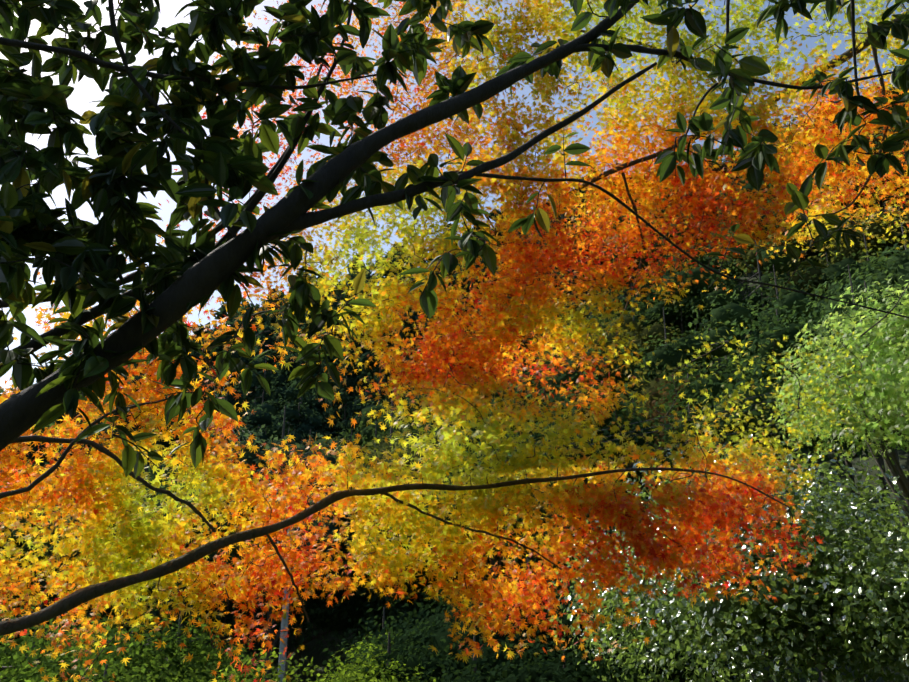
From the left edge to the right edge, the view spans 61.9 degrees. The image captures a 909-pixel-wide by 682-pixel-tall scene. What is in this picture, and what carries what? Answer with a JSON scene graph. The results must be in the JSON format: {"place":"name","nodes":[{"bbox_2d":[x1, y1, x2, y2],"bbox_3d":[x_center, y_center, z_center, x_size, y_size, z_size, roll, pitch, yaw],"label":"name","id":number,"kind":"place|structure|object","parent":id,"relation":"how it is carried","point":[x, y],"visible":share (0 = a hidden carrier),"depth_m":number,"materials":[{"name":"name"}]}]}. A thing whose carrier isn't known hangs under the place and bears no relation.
{"place":"outdoors","nodes":[
{"label":"outdoors","id":0,"kind":"place"},
{"bbox_2d":[0,0,908,393],"label":"sky","id":1,"kind":"structure","parent":0,"point":[86,90],"materials":[{"name":"white"}]},
{"bbox_2d":[65,220,908,681],"bbox_3d":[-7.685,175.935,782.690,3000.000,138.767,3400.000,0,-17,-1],"label":"terrain","id":2,"kind":"structure","parent":0,"point":[317,656],"depth_m":44.77,"materials":[{"name":"green plant"}]},
{"bbox_2d":[0,458,74,681],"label":"hill cedar","id":3,"kind":"object","parent":2,"relation":"on","point":[33,611],"visible":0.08,"depth_m":40.67,"materials":[{"name":"green plant"}]},
{"bbox_2d":[0,427,76,656],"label":"hill cedar","id":4,"kind":"object","parent":2,"relation":"on","point":[29,454],"visible":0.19,"depth_m":54.13,"materials":[{"name":"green plant"}]},
{"bbox_2d":[0,458,100,664],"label":"valley tree","id":5,"kind":"object","parent":2,"relation":"on","point":[27,583],"visible":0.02,"depth_m":27.48,"materials":[{"name":"orange plant"}]},
{"bbox_2d":[0,595,190,681],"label":"bush","id":6,"kind":"object","parent":2,"relation":"on","point":[32,644],"visible":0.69,"depth_m":10.78,"materials":[{"name":"green plant"}]},
{"bbox_2d":[0,403,195,661],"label":"tree","id":7,"kind":"object","parent":2,"relation":"on","point":[23,520],"visible":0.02,"depth_m":26.16,"materials":[{"name":"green plant"}]},
{"bbox_2d":[29,431,193,646],"bbox_3d":[-18.157,11.802,37.245,12.325,15.546,11.539,0,-17,-1],"label":"tree","id":8,"kind":"object","parent":2,"relation":"on","point":[155,474],"depth_m":39.17,"materials":[{"name":"green plant"}]},
{"bbox_2d":[94,410,138,641],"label":"hill cedar","id":9,"kind":"object","parent":2,"relation":"on","point":[135,428],"depth_m":57.46,"materials":[{"name":"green plant"}]},
{"bbox_2d":[0,647,247,681],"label":"bush","id":10,"kind":"object","parent":2,"relation":"on","point":[129,677],"visible":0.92,"depth_m":9.35,"materials":[{"name":"green plant"}]},
{"bbox_2d":[8,431,265,666],"bbox_3d":[-12.395,10.434,29.457,7.838,14.057,10.321,-15,-23,41],"label":"valley tree","id":11,"kind":"object","parent":2,"relation":"on","point":[49,553],"visible":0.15,"depth_m":26.42,"materials":[{"name":"orange plant"}]},
{"bbox_2d":[75,419,213,659],"bbox_3d":[-21.085,13.582,52.652,11.183,16.888,8.474,-4,-17,12],"label":"hill cedar","id":12,"kind":"object","parent":2,"relation":"on","point":[165,444],"visible":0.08,"depth_m":54.09,"materials":[{"name":"green plant"}]},
{"bbox_2d":[85,603,270,681],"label":"bush","id":13,"kind":"object","parent":2,"relation":"on","point":[197,647],"visible":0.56,"depth_m":12.28,"materials":[{"name":"green plant"}]},
{"bbox_2d":[41,540,329,673],"bbox_3d":[-9.875,12.042,28.472,11.014,10.332,8.339,0,-17,-1],"label":"bush","id":14,"kind":"object","parent":2,"relation":"on","point":[230,618],"visible":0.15,"depth_m":27.69,"materials":[{"name":"green plant"}]},
{"bbox_2d":[163,377,213,474],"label":"hill cedar","id":15,"kind":"object","parent":2,"relation":"on","point":[203,382],"visible":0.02,"depth_m":61.67,"materials":[{"name":"green plant"}]},
{"bbox_2d":[182,344,218,389],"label":"hill cedar","id":16,"kind":"object","parent":2,"relation":"on","point":[213,360],"visible":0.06,"depth_m":120.03,"materials":[{"name":"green plant"}]},
{"bbox_2d":[202,301,234,342],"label":"hill cedar","id":17,"kind":"object","parent":2,"relation":"on","point":[222,312],"visible":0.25,"depth_m":177.75,"materials":[{"name":"green plant"}]},
{"bbox_2d":[212,388,246,457],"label":"hill cedar","id":18,"kind":"object","parent":2,"relation":"on","point":[233,430],"visible":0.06,"depth_m":72.13,"materials":[{"name":"green plant"}]},
{"bbox_2d":[206,349,259,446],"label":"hill cedar","id":19,"kind":"object","parent":2,"relation":"on","point":[230,398],"visible":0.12,"depth_m":65.13,"materials":[{"name":"green plant"}]},
{"bbox_2d":[218,325,258,392],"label":"hill cedar","id":20,"kind":"object","parent":2,"relation":"on","point":[247,361],"visible":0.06,"depth_m":127.87,"materials":[{"name":"green plant"}]},
{"bbox_2d":[223,301,259,340],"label":"hill cedar","id":21,"kind":"object","parent":2,"relation":"on","point":[247,306],"visible":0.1,"depth_m":161.25,"materials":[{"name":"green plant"}]},
{"bbox_2d":[216,348,272,455],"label":"hill cedar","id":22,"kind":"object","parent":2,"relation":"on","point":[258,370],"visible":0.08,"depth_m":96.59,"materials":[{"name":"green plant"}]},
{"bbox_2d":[234,323,281,439],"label":"hill cedar","id":23,"kind":"object","parent":2,"relation":"on","point":[254,392],"visible":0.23,"depth_m":91.26,"materials":[{"name":"green plant"}]},
{"bbox_2d":[238,407,278,449],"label":"hill cedar","id":24,"kind":"object","parent":2,"relation":"on","point":[260,417],"visible":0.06,"depth_m":55.47,"materials":[{"name":"green plant"}]},
{"bbox_2d":[244,401,285,433],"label":"hill cedar","id":25,"kind":"object","parent":2,"relation":"on","point":[271,409],"depth_m":59.05,"materials":[{"name":"green plant"}]},
{"bbox_2d":[252,337,286,429],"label":"hill cedar","id":26,"kind":"object","parent":2,"relation":"on","point":[269,360],"visible":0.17,"depth_m":103.87,"materials":[{"name":"green plant"}]},
{"bbox_2d":[169,406,372,681],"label":"valley tree","id":27,"kind":"object","parent":2,"relation":"on","point":[251,457],"visible":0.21,"depth_m":27.22,"materials":[{"name":"orange plant"}]},
{"bbox_2d":[257,353,312,457],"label":"hill cedar","id":28,"kind":"object","parent":2,"relation":"on","point":[283,374],"visible":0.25,"depth_m":71.91,"materials":[{"name":"green plant"}]},
{"bbox_2d":[149,429,428,681],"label":"tree","id":29,"kind":"object","parent":2,"relation":"on","point":[297,656],"visible":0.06,"depth_m":28.73,"materials":[{"name":"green plant"}]},
{"bbox_2d":[272,489,310,681],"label":"utility pole","id":30,"kind":"object","parent":2,"relation":"on","point":[284,624],"visible":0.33,"depth_m":23.54,"materials":[{"name":"concrete"}]},
{"bbox_2d":[270,375,329,455],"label":"hill cedar","id":31,"kind":"object","parent":2,"relation":"on","point":[306,420],"visible":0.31,"depth_m":65.19,"materials":[{"name":"green plant"}]},
{"bbox_2d":[211,645,395,681],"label":"valley tree","id":32,"kind":"object","parent":2,"relation":"on","point":[287,666],"visible":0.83,"depth_m":8.88,"materials":[{"name":"green plant"}]},
{"bbox_2d":[285,325,332,443],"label":"hill cedar","id":33,"kind":"object","parent":2,"relation":"on","point":[311,401],"visible":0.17,"depth_m":79.36,"materials":[{"name":"green plant"}]},
{"bbox_2d":[275,331,363,435],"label":"hill cedar","id":34,"kind":"object","parent":2,"relation":"on","point":[331,382],"visible":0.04,"depth_m":89.31,"materials":[{"name":"green plant"}]},
{"bbox_2d":[313,303,366,407],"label":"hill cedar","id":35,"kind":"object","parent":2,"relation":"on","point":[337,334],"visible":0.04,"depth_m":100.35,"materials":[{"name":"green plant"}]},
{"bbox_2d":[320,348,363,441],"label":"hill cedar","id":36,"kind":"object","parent":2,"relation":"on","point":[334,430],"visible":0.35,"depth_m":82.83,"materials":[{"name":"green plant"}]},
{"bbox_2d":[328,306,374,400],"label":"hill cedar","id":37,"kind":"object","parent":2,"relation":"on","point":[363,350],"visible":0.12,"depth_m":94.19,"materials":[{"name":"green plant"}]},
{"bbox_2d":[318,607,398,681],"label":"valley tree","id":38,"kind":"object","parent":2,"relation":"on","point":[383,626],"visible":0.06,"depth_m":16.61,"materials":[{"name":"green plant"}]},
{"bbox_2d":[255,537,481,658],"bbox_3d":[-3.166,12.287,29.229,8.720,9.394,7.706,-6,-18,19],"label":"bush","id":39,"kind":"object","parent":2,"relation":"on","point":[347,614],"visible":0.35,"depth_m":28.23,"materials":[{"name":"green plant"}]},
{"bbox_2d":[338,305,401,448],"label":"hill cedar","id":40,"kind":"object","parent":2,"relation":"on","point":[365,358],"visible":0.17,"depth_m":76.90,"materials":[{"name":"green plant"}]},
{"bbox_2d":[284,390,455,647],"bbox_3d":[-4.044,9.059,30.122,9.066,15.511,7.715,0,-17,-1],"label":"valley tree","id":41,"kind":"object","parent":2,"relation":"on","point":[379,454],"visible":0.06,"depth_m":29.91,"materials":[{"name":"green plant"}]},
{"bbox_2d":[320,632,435,681],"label":"valley tree","id":42,"kind":"object","parent":2,"relation":"on","point":[370,671],"visible":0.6,"depth_m":10.52,"materials":[{"name":"green plant"}]},
{"bbox_2d":[364,332,411,405],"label":"hill cedar","id":43,"kind":"object","parent":2,"relation":"on","point":[383,380],"visible":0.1,"depth_m":81.78,"materials":[{"name":"green plant"}]},
{"bbox_2d":[343,386,439,448],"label":"tree","id":44,"kind":"object","parent":2,"relation":"on","point":[363,425],"visible":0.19,"depth_m":59.54,"materials":[{"name":"green plant"}]},
{"bbox_2d":[360,303,428,402],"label":"hill cedar","id":45,"kind":"object","parent":2,"relation":"on","point":[411,328],"visible":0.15,"depth_m":91.42,"materials":[{"name":"green plant"}]},
{"bbox_2d":[372,246,419,346],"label":"hill cedar","id":46,"kind":"object","parent":2,"relation":"on","point":[399,258],"visible":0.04,"depth_m":120.70,"materials":[{"name":"green plant"}]},
{"bbox_2d":[318,414,479,466],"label":"tree","id":47,"kind":"object","parent":2,"relation":"on","point":[401,430],"visible":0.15,"depth_m":55.05,"materials":[{"name":"green plant"}]},
{"bbox_2d":[366,491,530,612],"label":"tree","id":48,"kind":"object","parent":2,"relation":"on","point":[419,586],"visible":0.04,"depth_m":27.92,"materials":[{"name":"green plant"}]},
{"bbox_2d":[416,272,482,367],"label":"hill cedar","id":49,"kind":"object","parent":2,"relation":"on","point":[454,283],"depth_m":84.80,"materials":[{"name":"green plant"}]},
{"bbox_2d":[328,616,573,681],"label":"bush","id":50,"kind":"object","parent":2,"relation":"on","point":[489,655],"visible":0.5,"depth_m":10.76,"materials":[{"name":"green plant"}]},
{"bbox_2d":[0,0,908,681],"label":"japanese maple tree","id":51,"kind":"object","parent":2,"relation":"on","point":[98,478],"visible":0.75,"depth_m":3.98,"materials":[{"name":"orange plant"}]},
{"bbox_2d":[0,0,908,477],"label":"evergreen oak tree","id":52,"kind":"object","parent":2,"relation":"on","point":[74,256],"visible":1,"depth_m":2.28,"materials":[{"name":"green plant"}]},
{"bbox_2d":[453,262,484,336],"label":"hill cedar","id":53,"kind":"object","parent":2,"relation":"on","point":[468,290],"depth_m":107.89,"materials":[{"name":"green plant"}]},
{"bbox_2d":[420,366,520,433],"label":"tree","id":54,"kind":"object","parent":2,"relation":"on","point":[492,394],"visible":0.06,"depth_m":53.30,"materials":[{"name":"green plant"}]},
{"bbox_2d":[322,557,635,679],"bbox_3d":[1.067,7.212,13.419,6.941,6.529,5.686,0,-17,-1],"label":"bush","id":55,"kind":"object","parent":2,"relation":"on","point":[438,625],"visible":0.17,"depth_m":13.15,"materials":[{"name":"green plant"}]},
{"bbox_2d":[464,260,501,363],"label":"hill cedar","id":56,"kind":"object","parent":2,"relation":"on","point":[483,270],"depth_m":101.51,"materials":[{"name":"green plant"}]},
{"bbox_2d":[473,241,539,390],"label":"hill cedar","id":57,"kind":"object","parent":2,"relation":"on","point":[525,341],"visible":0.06,"depth_m":75.98,"materials":[{"name":"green plant"}]},
{"bbox_2d":[375,415,651,606],"bbox_3d":[2.132,9.099,25.641,8.322,13.471,8.388,14,-22,-38],"label":"valley tree","id":58,"kind":"object","parent":2,"relation":"on","point":[542,511],"visible":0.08,"depth_m":25.61,"materials":[{"name":"orange plant"}]},
{"bbox_2d":[500,266,564,370],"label":"hill cedar","id":59,"kind":"object","parent":2,"relation":"on","point":[556,286],"visible":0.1,"depth_m":81.69,"materials":[{"name":"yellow plant"}]},
{"bbox_2d":[509,297,567,391],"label":"hill cedar","id":60,"kind":"object","parent":2,"relation":"on","point":[523,362],"visible":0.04,"depth_m":69.34,"materials":[{"name":"yellow plant"}]},
{"bbox_2d":[419,638,683,681],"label":"shrub","id":61,"kind":"object","parent":2,"relation":"on","point":[559,670],"visible":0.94,"depth_m":9.67,"materials":[{"name":"green plant"}]},
{"bbox_2d":[438,346,671,588],"bbox_3d":[5.945,7.145,41.437,15.335,14.772,7.631,-2,-17,6],"label":"tree","id":62,"kind":"object","parent":2,"relation":"on","point":[562,377],"visible":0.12,"depth_m":42.18,"materials":[{"name":"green plant"}]},
{"bbox_2d":[535,222,583,324],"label":"hill cedar","id":63,"kind":"object","parent":2,"relation":"on","point":[581,294],"visible":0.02,"depth_m":93.12,"materials":[{"name":"orange plant"}]},
{"bbox_2d":[445,371,686,582],"bbox_3d":[4.367,8.209,30.213,9.504,14.355,7.924,0,-17,-1],"label":"valley tree","id":64,"kind":"object","parent":2,"relation":"on","point":[607,421],"visible":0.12,"depth_m":29.34,"materials":[{"name":"green plant"}]},
{"bbox_2d":[531,304,614,356],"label":"tree","id":65,"kind":"object","parent":2,"relation":"on","point":[602,326],"visible":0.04,"depth_m":61.24,"materials":[{"name":"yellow plant"}]},
{"bbox_2d":[544,228,619,345],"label":"hill cedar","id":66,"kind":"object","parent":2,"relation":"on","point":[578,272],"visible":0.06,"depth_m":77.78,"materials":[{"name":"orange plant"}]},
{"bbox_2d":[513,319,657,576],"bbox_3d":[8.220,6.101,44.078,8.337,15.903,10.972,6,-18,-19],"label":"tree","id":67,"kind":"object","parent":2,"relation":"on","point":[618,378],"visible":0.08,"depth_m":42.05,"materials":[{"name":"green plant"}]},
{"bbox_2d":[563,221,618,324],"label":"hill cedar","id":68,"kind":"object","parent":2,"relation":"on","point":[585,301],"visible":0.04,"depth_m":81.60,"materials":[{"name":"orange plant"}]},
{"bbox_2d":[552,206,629,303],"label":"hill cedar","id":69,"kind":"object","parent":2,"relation":"on","point":[575,231],"visible":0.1,"depth_m":109.53,"materials":[{"name":"orange plant"}]},
{"bbox_2d":[565,305,683,360],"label":"tree","id":70,"kind":"object","parent":2,"relation":"on","point":[638,333],"visible":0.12,"depth_m":55.14,"materials":[{"name":"green plant"}]},
{"bbox_2d":[582,283,674,336],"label":"tree","id":71,"kind":"object","parent":2,"relation":"on","point":[642,309],"visible":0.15,"depth_m":65.26,"materials":[{"name":"green plant"}]},
{"bbox_2d":[485,578,772,681],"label":"shrub","id":72,"kind":"object","parent":2,"relation":"on","point":[568,622],"visible":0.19,"depth_m":11.99,"materials":[{"name":"green plant"}]},
{"bbox_2d":[604,214,692,301],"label":"tree","id":73,"kind":"object","parent":2,"relation":"on","point":[645,263],"visible":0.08,"depth_m":79.75,"materials":[{"name":"orange plant"}]},
{"bbox_2d":[620,400,703,549],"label":"tree","id":74,"kind":"object","parent":2,"relation":"on","point":[668,454],"visible":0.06,"depth_m":32.23,"materials":[{"name":"green plant"}]},
{"bbox_2d":[587,355,752,507],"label":"tree","id":75,"kind":"object","parent":2,"relation":"on","point":[652,384],"visible":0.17,"depth_m":37.62,"materials":[{"name":"green plant"}]},
{"bbox_2d":[596,251,756,338],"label":"tree","id":76,"kind":"object","parent":2,"relation":"on","point":[676,314],"visible":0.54,"depth_m":59.22,"materials":[{"name":"green plant"}]},
{"bbox_2d":[591,307,763,385],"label":"tree","id":77,"kind":"object","parent":2,"relation":"on","point":[670,354],"visible":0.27,"depth_m":46.26,"materials":[{"name":"green plant"}]},
{"bbox_2d":[554,574,816,681],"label":"shrub","id":78,"kind":"object","parent":2,"relation":"on","point":[785,679],"depth_m":16.73,"materials":[{"name":"green plant"}]},
{"bbox_2d":[625,242,753,323],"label":"tree","id":79,"kind":"object","parent":2,"relation":"on","point":[647,286],"visible":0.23,"depth_m":70.18,"materials":[{"name":"green plant"}]},
{"bbox_2d":[664,155,745,261],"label":"tree","id":80,"kind":"object","parent":2,"relation":"on","point":[717,170],"visible":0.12,"depth_m":87.08,"materials":[{"name":"orange plant"}]},
{"bbox_2d":[629,365,788,482],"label":"valley tree","id":81,"kind":"object","parent":2,"relation":"on","point":[659,420],"visible":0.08,"depth_m":33.83,"materials":[{"name":"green plant"}]},
{"bbox_2d":[657,173,787,277],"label":"tree","id":82,"kind":"object","parent":2,"relation":"on","point":[749,187],"visible":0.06,"depth_m":76.32,"materials":[{"name":"orange plant"}]},
{"bbox_2d":[544,434,908,681],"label":"glossy camellia tree","id":83,"kind":"object","parent":2,"relation":"on","point":[724,621],"visible":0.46,"depth_m":7.78,"materials":[{"name":"green plant"}]},
{"bbox_2d":[684,238,827,330],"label":"tree","id":84,"kind":"object","parent":2,"relation":"on","point":[778,261],"visible":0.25,"depth_m":55.15,"materials":[{"name":"green plant"}]},
{"bbox_2d":[688,264,832,461],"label":"tree","id":85,"kind":"object","parent":2,"relation":"on","point":[728,314],"visible":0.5,"depth_m":48.57,"materials":[{"name":"green plant"}]},
{"bbox_2d":[716,214,809,278],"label":"tree","id":86,"kind":"object","parent":2,"relation":"on","point":[750,254],"visible":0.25,"depth_m":61.84,"materials":[{"name":"green plant"}]},
{"bbox_2d":[653,298,898,681],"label":"valley tree","id":87,"kind":"object","parent":2,"relation":"on","point":[713,383],"visible":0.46,"depth_m":26.95,"materials":[{"name":"green plant"}]},
{"bbox_2d":[701,189,852,275],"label":"tree","id":88,"kind":"object","parent":2,"relation":"on","point":[735,216],"visible":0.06,"depth_m":68.79,"materials":[{"name":"orange plant"}]},
{"bbox_2d":[722,188,851,275],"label":"tree","id":89,"kind":"object","parent":2,"relation":"on","point":[810,252],"visible":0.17,"depth_m":63.71,"materials":[{"name":"orange plant"}]},
{"bbox_2d":[770,106,852,170],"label":"tree","id":90,"kind":"object","parent":2,"relation":"on","point":[807,136],"visible":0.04,"depth_m":91.94,"materials":[{"name":"orange plant"}]},
{"bbox_2d":[766,175,878,262],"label":"tree","id":91,"kind":"object","parent":2,"relation":"on","point":[854,189],"depth_m":66.88,"materials":[{"name":"orange plant"}]},
{"bbox_2d":[741,331,905,519],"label":"tree","id":92,"kind":"object","parent":2,"relation":"on","point":[849,463],"depth_m":37.93,"materials":[{"name":"green plant"}]},
{"bbox_2d":[771,253,885,298],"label":"tree","id":93,"kind":"object","parent":2,"relation":"on","point":[808,277],"visible":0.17,"depth_m":53.01,"materials":[{"name":"green plant"}]},
{"bbox_2d":[750,281,908,527],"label":"valley tree","id":94,"kind":"object","parent":2,"relation":"on","point":[894,295],"visible":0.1,"depth_m":30.68,"materials":[{"name":"green plant"}]},
{"bbox_2d":[757,498,908,681],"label":"glossy camellia tree","id":95,"kind":"object","parent":2,"relation":"on","point":[892,608],"visible":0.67,"depth_m":7.13,"materials":[{"name":"green plant"}]},
{"bbox_2d":[766,276,908,518],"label":"yellow green tree","id":96,"kind":"object","parent":2,"relation":"on","point":[890,389],"visible":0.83,"depth_m":7.72,"materials":[{"name":"green plant"}]},
{"bbox_2d":[801,233,887,304],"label":"tree","id":97,"kind":"object","parent":2,"relation":"on","point":[834,272],"visible":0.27,"depth_m":50.84,"materials":[{"name":"green plant"}]},
{"bbox_2d":[801,207,908,332],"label":"tree","id":98,"kind":"object","parent":2,"relation":"on","point":[896,267],"visible":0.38,"depth_m":40.66,"materials":[{"name":"green plant"}]},
{"bbox_2d":[803,200,908,267],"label":"tree","id":99,"kind":"object","parent":2,"relation":"on","point":[875,228],"visible":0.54,"depth_m":56.93,"materials":[{"name":"green plant"}]},
{"bbox_2d":[813,142,907,225],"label":"tree","id":100,"kind":"object","parent":2,"relation":"on","point":[881,205],"visible":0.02,"depth_m":72.23,"materials":[{"name":"orange plant"}]},
{"bbox_2d":[817,152,908,223],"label":"tree","id":101,"kind":"object","parent":2,"relation":"on","point":[873,193],"visible":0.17,"depth_m":67.47,"materials":[{"name":"orange plant"}]},
{"bbox_2d":[835,124,892,166],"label":"tree","id":102,"kind":"object","parent":2,"relation":"on","point":[875,139],"visible":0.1,"depth_m":80.58,"materials":[{"name":"orange plant"}]},
{"bbox_2d":[828,264,901,522],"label":"tree","id":103,"kind":"object","parent":2,"relation":"on","point":[881,459],"depth_m":34.09,"materials":[{"name":"green plant"}]},
{"bbox_2d":[865,83,906,133],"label":"tree","id":104,"kind":"object","parent":2,"relation":"on","point":[894,98],"visible":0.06,"depth_m":87.69,"materials":[{"name":"orange plant"}]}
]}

